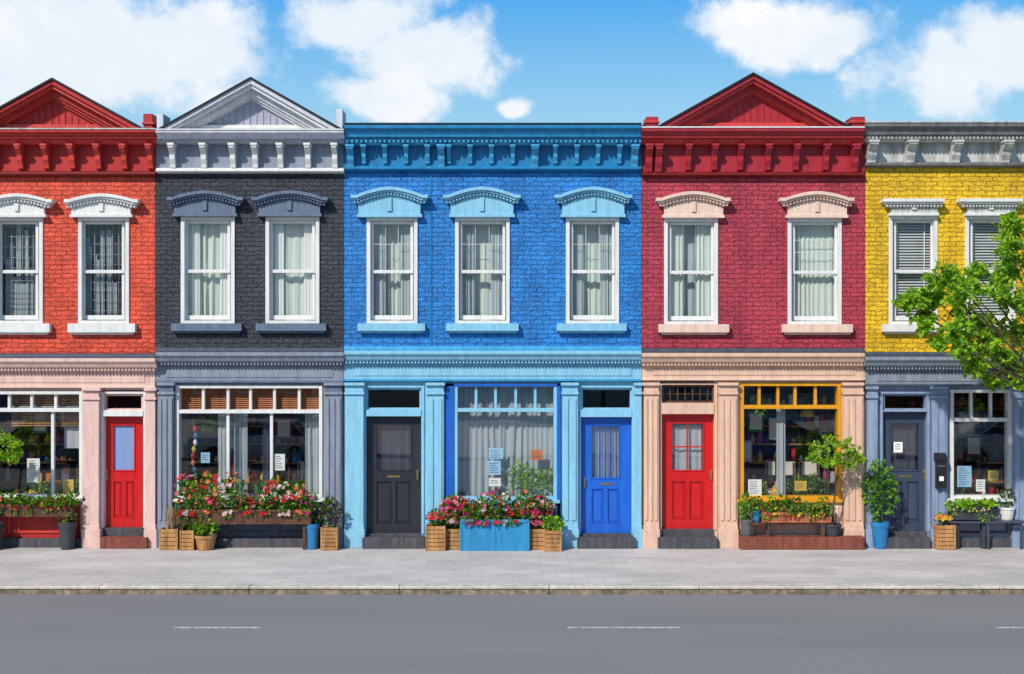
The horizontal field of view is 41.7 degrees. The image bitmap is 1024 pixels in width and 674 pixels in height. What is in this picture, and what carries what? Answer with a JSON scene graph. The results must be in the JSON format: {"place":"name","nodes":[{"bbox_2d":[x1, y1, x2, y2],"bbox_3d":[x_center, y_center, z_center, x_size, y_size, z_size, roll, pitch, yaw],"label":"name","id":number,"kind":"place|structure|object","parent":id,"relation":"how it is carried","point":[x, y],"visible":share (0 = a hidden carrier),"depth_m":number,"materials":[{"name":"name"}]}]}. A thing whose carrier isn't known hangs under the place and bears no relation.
{"place":"outdoors","nodes":[
{"label":"outdoors","id":0,"kind":"place"},
{"bbox_2d":[0,594,1023,673],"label":"road","id":1,"kind":"structure","parent":0,"point":[534,634],"depth_m":18.60,"materials":[{"name":"grey asphalt"}]},
{"bbox_2d":[174,627,1023,627],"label":"road marking","id":2,"kind":"object","parent":1,"relation":"on","point":[567,627],"visible":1,"depth_m":19.03,"materials":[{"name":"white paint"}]},
{"bbox_2d":[0,547,1023,583],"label":"sidewalk","id":3,"kind":"structure","parent":0,"point":[565,565],"depth_m":23.36,"materials":[{"name":"grey concrete"}]},
{"bbox_2d":[0,428,23,549],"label":"potted tree","id":4,"kind":"object","parent":3,"relation":"on","point":[14,453],"visible":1,"depth_m":24.83,"materials":[{"name":"green plant"}]},
{"bbox_2d":[0,490,79,520],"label":"flower window box","id":5,"kind":"object","parent":3,"relation":"on","point":[48,505],"visible":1,"depth_m":25.23,"materials":[{"name":"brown wood"}]},
{"bbox_2d":[56,511,76,549],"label":"potted plant","id":6,"kind":"object","parent":3,"relation":"on","point":[67,530],"visible":1,"depth_m":25.16,"materials":[{"name":"grey plant"}]},
{"bbox_2d":[0,501,147,548],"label":"plinth and steps","id":7,"kind":"structure","parent":3,"relation":"on","point":[30,532],"depth_m":25.55,"materials":[{"name":"stone"}]},
{"bbox_2d":[0,177,155,536],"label":"walls","id":8,"kind":"structure","parent":3,"relation":"on","point":[60,269],"depth_m":25.60,"materials":[{"name":"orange brick"}]},
{"bbox_2d":[3,224,124,447],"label":"curtains","id":9,"kind":"object","parent":8,"relation":"attached to","point":[103,252],"visible":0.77,"depth_m":25.85,"materials":[{"name":"white fabric"}]},
{"bbox_2d":[0,193,142,500],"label":"window frames","id":10,"kind":"structure","parent":8,"relation":"attached to","point":[97,208],"depth_m":25.57,"materials":[{"name":"white wood"}]},
{"bbox_2d":[0,320,143,492],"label":"interior rooms","id":11,"kind":"object","parent":8,"relation":"attached to","point":[130,402],"depth_m":27.90,"materials":[{"name":"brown wood"}]},
{"bbox_2d":[0,396,129,493],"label":"shop goods","id":12,"kind":"object","parent":11,"relation":"on","point":[65,480],"visible":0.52,"depth_m":26.87,"materials":[{"name":"paper"}]},
{"bbox_2d":[0,77,158,176],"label":"cornice","id":13,"kind":"structure","parent":8,"relation":"attached to","point":[51,127],"depth_m":25.42,"materials":[{"name":"red paint"}]},
{"bbox_2d":[0,353,158,547],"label":"storefront trim","id":14,"kind":"structure","parent":3,"relation":"on","point":[91,375],"depth_m":25.48,"materials":[{"name":"paint"}]},
{"bbox_2d":[106,416,142,526],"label":"doors","id":15,"kind":"structure","parent":14,"relation":"attached to","point":[124,498],"depth_m":25.73,"materials":[{"name":"red wood"}]},
{"bbox_2d":[114,426,133,469],"bbox_3d":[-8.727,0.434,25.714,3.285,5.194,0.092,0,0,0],"label":"window glass","id":16,"kind":"object","parent":15,"relation":"in","point":[123,447],"visible":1,"depth_m":25.76,"materials":[{"name":"blue glass"}]},
{"bbox_2d":[159,502,179,549],"bbox_3d":[-6.428,3.550,25.310,0.349,0.881,0.336,0,0,0],"label":"crate with reeds","id":17,"kind":"object","parent":3,"relation":"on","point":[169,537],"visible":0.88,"depth_m":25.15,"materials":[{"name":"brown wood"}]},
{"bbox_2d":[176,517,200,550],"bbox_3d":[-6.067,3.659,25.227,0.444,0.662,0.362,0,0,25],"label":"potted plant","id":18,"kind":"object","parent":3,"relation":"on","point":[187,540],"visible":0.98,"depth_m":25.10,"materials":[{"name":"brown plant"}]},
{"bbox_2d":[189,517,219,550],"bbox_3d":[-5.746,3.675,25.203,0.615,0.630,0.499,0,0,0],"label":"potted plant","id":19,"kind":"object","parent":3,"relation":"on","point":[205,541],"visible":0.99,"depth_m":25.10,"materials":[{"name":"green plant"}]},
{"bbox_2d":[171,471,318,549],"bbox_3d":[-5.037,3.251,25.288,2.797,1.478,0.559,0,0,0],"label":"flower window box","id":20,"kind":"object","parent":3,"relation":"on","point":[290,512],"visible":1,"depth_m":25.15,"materials":[{"name":"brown wood"}]},
{"bbox_2d":[156,174,343,527],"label":"walls","id":21,"kind":"structure","parent":3,"relation":"on","point":[249,269],"depth_m":25.60,"materials":[{"name":"grey brick"}]},
{"bbox_2d":[166,190,328,501],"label":"window frames","id":22,"kind":"structure","parent":21,"relation":"attached to","point":[277,207],"depth_m":25.57,"materials":[{"name":"white wood"}]},
{"bbox_2d":[181,221,318,493],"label":"curtains","id":23,"kind":"object","parent":21,"relation":"attached to","point":[207,250],"visible":0.78,"depth_m":25.84,"materials":[{"name":"white fabric"}]},
{"bbox_2d":[156,347,344,547],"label":"storefront trim","id":24,"kind":"structure","parent":21,"relation":"attached to","point":[325,365],"depth_m":25.48,"materials":[{"name":"paint"}]},
{"bbox_2d":[156,77,345,173],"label":"cornice","id":25,"kind":"structure","parent":21,"relation":"attached to","point":[250,125],"depth_m":25.42,"materials":[{"name":"white paint"}]},
{"bbox_2d":[183,388,318,490],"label":"interior rooms","id":26,"kind":"object","parent":21,"relation":"attached to","point":[258,449],"depth_m":27.90,"materials":[{"name":"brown wood"}]},
{"bbox_2d":[188,388,304,493],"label":"shop goods","id":27,"kind":"object","parent":26,"relation":"on","point":[284,426],"visible":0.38,"depth_m":26.83,"materials":[{"name":"multicoloured wood"}]},
{"bbox_2d":[174,502,343,547],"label":"plinth and steps","id":28,"kind":"structure","parent":3,"relation":"on","point":[259,535],"depth_m":25.55,"materials":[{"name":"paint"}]},
{"bbox_2d":[306,514,321,549],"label":"potted plant","id":29,"kind":"object","parent":3,"relation":"on","point":[312,531],"visible":0.98,"depth_m":25.19,"materials":[{"name":"blue plant"}]},
{"bbox_2d":[318,495,343,550],"bbox_3d":[-3.405,3.481,25.244,0.506,1.018,0.402,0,0,0],"label":"potted plant","id":30,"kind":"object","parent":3,"relation":"on","point":[329,537],"visible":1,"depth_m":25.12,"materials":[{"name":"green plant"}]},
{"bbox_2d":[425,508,446,550],"bbox_3d":[-1.429,3.594,25.214,0.416,0.791,0.409,0,0,0],"label":"potted plant","id":31,"kind":"object","parent":3,"relation":"on","point":[435,536],"visible":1,"depth_m":25.05,"materials":[{"name":"brown plant"}]},
{"bbox_2d":[444,516,460,549],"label":"potted plant","id":32,"kind":"object","parent":3,"relation":"on","point":[453,538],"visible":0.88,"depth_m":25.18,"materials":[{"name":"brown plant"}]},
{"bbox_2d":[344,170,641,535],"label":"walls","id":33,"kind":"structure","parent":3,"relation":"on","point":[537,269],"depth_m":25.60,"materials":[{"name":"blue brick"}]},
{"bbox_2d":[438,493,469,519],"bbox_3d":[-1.068,3.207,25.295,0.590,0.540,0.553,0,0,-34],"label":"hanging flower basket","id":34,"kind":"object","parent":33,"relation":"attached to","point":[453,507],"visible":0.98,"depth_m":25.16,"materials":[{"name":"pink plant"}]},
{"bbox_2d":[351,187,631,502],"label":"window frames","id":35,"kind":"structure","parent":33,"relation":"attached to","point":[488,205],"depth_m":25.57,"materials":[{"name":"white wood"}]},
{"bbox_2d":[344,123,641,171],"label":"cornice","id":36,"kind":"structure","parent":33,"relation":"attached to","point":[493,147],"depth_m":25.39,"materials":[{"name":"blue metal"}]},
{"bbox_2d":[344,171,642,547],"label":"storefront trim","id":37,"kind":"structure","parent":33,"relation":"attached to","point":[492,363],"depth_m":25.48,"materials":[{"name":"teal paint"}]},
{"bbox_2d":[367,416,630,532],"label":"doors","id":38,"kind":"structure","parent":37,"relation":"attached to","point":[393,504],"depth_m":25.73,"materials":[{"name":"blue wood"}]},
{"bbox_2d":[387,470,612,486],"bbox_3d":[-0.230,2.709,25.698,4.318,0.334,0.064,0,0,0],"label":"door hardware","id":39,"kind":"object","parent":38,"relation":"attached to","point":[584,479],"depth_m":25.72,"materials":[{"name":"gold metal"}]},
{"bbox_2d":[371,222,617,495],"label":"curtains","id":40,"kind":"object","parent":33,"relation":"attached to","point":[517,435],"visible":0.82,"depth_m":25.92,"materials":[{"name":"white fabric"}]},
{"bbox_2d":[369,390,627,476],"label":"interior rooms","id":41,"kind":"object","parent":33,"relation":"attached to","point":[410,398],"depth_m":27.90,"materials":[{"name":"brown wood"}]},
{"bbox_2d":[461,448,552,495],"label":"shop goods","id":42,"kind":"object","parent":41,"relation":"on","point":[493,467],"visible":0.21,"depth_m":25.76,"materials":[{"name":"plant"}]},
{"bbox_2d":[521,493,555,520],"bbox_3d":[0.486,3.216,25.321,0.674,0.550,0.558,0,0,0],"label":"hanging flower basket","id":43,"kind":"object","parent":33,"relation":"attached to","point":[541,504],"visible":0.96,"depth_m":25.18,"materials":[{"name":"pink plant"}]},
{"bbox_2d":[458,487,532,550],"bbox_3d":[-0.297,3.406,25.202,1.467,1.169,0.641,0,0,0],"label":"flower planter","id":44,"kind":"object","parent":3,"relation":"on","point":[485,527],"visible":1,"depth_m":25.05,"materials":[{"name":"blue paint"}]},
{"bbox_2d":[362,503,635,548],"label":"plinth and steps","id":45,"kind":"structure","parent":3,"relation":"on","point":[417,540],"depth_m":25.30,"materials":[{"name":"stone"}]},
{"bbox_2d":[529,519,546,549],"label":"potted plant","id":46,"kind":"object","parent":3,"relation":"on","point":[537,537],"visible":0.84,"depth_m":25.15,"materials":[{"name":"brown plant"}]},
{"bbox_2d":[542,514,564,551],"bbox_3d":[0.780,3.645,25.124,0.458,0.690,0.401,0,0,0],"label":"potted plant","id":47,"kind":"object","parent":3,"relation":"on","point":[553,538],"visible":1,"depth_m":24.98,"materials":[{"name":"green plant"}]},
{"bbox_2d":[642,176,864,536],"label":"walls","id":48,"kind":"structure","parent":3,"relation":"on","point":[752,268],"depth_m":25.60,"materials":[{"name":"brick"}]},
{"bbox_2d":[660,381,834,494],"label":"interior rooms","id":49,"kind":"object","parent":48,"relation":"attached to","point":[767,451],"depth_m":27.90,"materials":[{"name":"brown wood"}]},
{"bbox_2d":[704,386,834,494],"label":"shop goods","id":50,"kind":"object","parent":49,"relation":"on","point":[797,483],"visible":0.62,"depth_m":26.83,"materials":[{"name":"multicoloured wood"}]},
{"bbox_2d":[668,222,833,494],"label":"curtains","id":51,"kind":"object","parent":48,"relation":"attached to","point":[691,251],"visible":0.83,"depth_m":25.84,"materials":[{"name":"white fabric"}]},
{"bbox_2d":[641,348,864,547],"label":"storefront trim","id":52,"kind":"structure","parent":48,"relation":"attached to","point":[752,363],"depth_m":25.48,"materials":[{"name":"paint"}]},
{"bbox_2d":[662,414,712,528],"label":"doors","id":53,"kind":"structure","parent":52,"relation":"attached to","point":[687,498],"depth_m":25.73,"materials":[{"name":"red wood"}]},
{"bbox_2d":[641,72,865,177],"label":"cornice","id":54,"kind":"structure","parent":48,"relation":"attached to","point":[753,125],"depth_m":25.41,"materials":[{"name":"red paint"}]},
{"bbox_2d":[655,191,854,502],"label":"window frames","id":55,"kind":"structure","parent":48,"relation":"attached to","point":[706,208],"depth_m":25.57,"materials":[{"name":"white wood"}]},
{"bbox_2d":[658,503,864,549],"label":"plinth and steps","id":56,"kind":"structure","parent":3,"relation":"on","point":[795,537],"depth_m":25.30,"materials":[{"name":"stone"}]},
{"bbox_2d":[736,492,755,535],"bbox_3d":[4.438,3.338,25.377,0.370,0.827,0.408,0,0,-40],"label":"potted plant","id":57,"kind":"object","parent":56,"relation":"on","point":[745,521],"visible":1,"depth_m":25.32,"materials":[{"name":"green plant"}]},
{"bbox_2d":[749,521,833,535],"bbox_3d":[5.254,3.622,25.360,1.578,0.259,0.240,0,0,0],"label":"plant stand","id":58,"kind":"object","parent":56,"relation":"on","point":[762,523],"visible":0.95,"depth_m":25.24,"materials":[{"name":"brown wood"}]},
{"bbox_2d":[751,496,763,521],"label":"potted plant","id":59,"kind":"object","parent":58,"relation":"on","point":[756,516],"visible":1,"depth_m":25.34,"materials":[{"name":"green plant"}]},
{"bbox_2d":[755,493,833,536],"bbox_3d":[5.325,3.467,25.294,1.504,1.046,0.403,0,0,3],"label":"flower window box","id":60,"kind":"object","parent":56,"relation":"on","point":[802,513],"visible":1,"depth_m":25.22,"materials":[{"name":"ceramic"}]},
{"bbox_2d":[817,502,831,535],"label":"potted plant","id":61,"kind":"object","parent":56,"relation":"on","point":[821,526],"visible":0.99,"depth_m":25.27,"materials":[{"name":"plant"}]},
{"bbox_2d":[805,433,866,536],"bbox_3d":[6.059,2.772,25.118,1.067,1.959,0.813,0,0,-27],"label":"potted tree","id":62,"kind":"object","parent":56,"relation":"on","point":[833,530],"visible":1,"depth_m":25.03,"materials":[{"name":"green plant"}]},
{"bbox_2d":[861,458,899,548],"bbox_3d":[6.940,3.140,25.350,0.744,1.700,0.510,0,0,0],"label":"potted plant","id":63,"kind":"object","parent":3,"relation":"on","point":[880,530],"visible":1,"depth_m":25.29,"materials":[{"name":"green plant"}]},
{"bbox_2d":[865,502,1011,548],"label":"plinth and steps","id":64,"kind":"structure","parent":3,"relation":"on","point":[969,535],"depth_m":25.48,"materials":[{"name":"stone"}]},
{"bbox_2d":[931,512,955,549],"bbox_3d":[8.146,3.643,25.343,0.397,0.693,0.357,0,0,0],"label":"potted plant","id":65,"kind":"object","parent":3,"relation":"on","point":[944,537],"visible":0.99,"depth_m":25.18,"materials":[{"name":"brown plant"}]},
{"bbox_2d":[865,168,1023,535],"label":"walls","id":66,"kind":"structure","parent":3,"relation":"on","point":[951,186],"depth_m":25.60,"materials":[{"name":"yellow brick"}]},
{"bbox_2d":[862,352,1023,547],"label":"storefront trim","id":67,"kind":"structure","parent":66,"relation":"attached to","point":[937,373],"depth_m":25.48,"materials":[{"name":"paint"}]},
{"bbox_2d":[883,412,924,530],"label":"doors","id":68,"kind":"structure","parent":67,"relation":"attached to","point":[908,514],"depth_m":25.73,"materials":[{"name":"paint"}]},
{"bbox_2d":[899,470,924,479],"bbox_3d":[7.656,2.637,25.698,0.490,0.190,0.064,0,0,0],"label":"door hardware","id":69,"kind":"object","parent":68,"relation":"attached to","point":[911,476],"depth_m":25.72,"materials":[{"name":"gold metal"}]},
{"bbox_2d":[934,453,946,487],"bbox_3d":[8.101,2.526,25.395,0.226,0.666,0.119,0,0,0],"label":"wall mailbox","id":70,"kind":"object","parent":67,"relation":"attached to","point":[940,459],"depth_m":25.36,"materials":[{"name":"black metal"}]},
{"bbox_2d":[864,121,1023,167],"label":"cornice","id":71,"kind":"structure","parent":66,"relation":"attached to","point":[943,144],"depth_m":25.36,"materials":[{"name":"white paint"}]},
{"bbox_2d":[885,224,1004,492],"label":"interior rooms","id":72,"kind":"object","parent":66,"relation":"attached to","point":[893,401],"depth_m":27.90,"materials":[{"name":"brown wood"}]},
{"bbox_2d":[894,393,1003,493],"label":"shop goods","id":73,"kind":"object","parent":72,"relation":"on","point":[977,447],"visible":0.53,"depth_m":26.78,"materials":[{"name":"multicoloured wood"}]},
{"bbox_2d":[891,223,1007,469],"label":"curtains","id":74,"kind":"object","parent":66,"relation":"attached to","point":[905,435],"visible":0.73,"depth_m":25.81,"materials":[{"name":"white plastic"}]},
{"bbox_2d":[880,198,1022,501],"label":"window frames","id":75,"kind":"structure","parent":66,"relation":"attached to","point":[925,210],"depth_m":25.57,"materials":[{"name":"white wood"}]},
{"bbox_2d":[891,203,1023,392],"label":"street tree","id":76,"kind":"object","parent":3,"relation":"on","point":[1006,272],"visible":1,"depth_m":23.25,"materials":[{"name":"green plant"}]},
{"bbox_2d":[944,497,1000,548],"bbox_3d":[8.658,3.498,25.308,1.092,0.984,0.416,0,0,0],"label":"flower window box","id":77,"kind":"object","parent":3,"relation":"on","point":[961,509],"visible":1,"depth_m":25.24,"materials":[{"name":"plant"}]},
{"bbox_2d":[945,519,1023,548],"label":"plant stand","id":78,"kind":"object","parent":3,"relation":"on","point":[990,521],"visible":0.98,"depth_m":25.22,"materials":[{"name":"paint"}]},
{"bbox_2d":[997,488,1015,519],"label":"potted plant","id":79,"kind":"object","parent":78,"relation":"on","point":[1006,512],"visible":1,"depth_m":25.39,"materials":[{"name":"white plant"}]},
{"bbox_2d":[0,0,1023,126],"label":"sky","id":80,"kind":"structure","parent":0,"point":[375,61],"materials":[{"name":"blue"}]},
{"label":"ground","id":81,"kind":"structure","parent":0,"visible":0},
{"bbox_2d":[0,583,1023,594],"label":"kerb","id":82,"kind":"structure","parent":81,"relation":"on","point":[479,589],"depth_m":21.49,"materials":[{"name":"grey concrete"}]}
]}

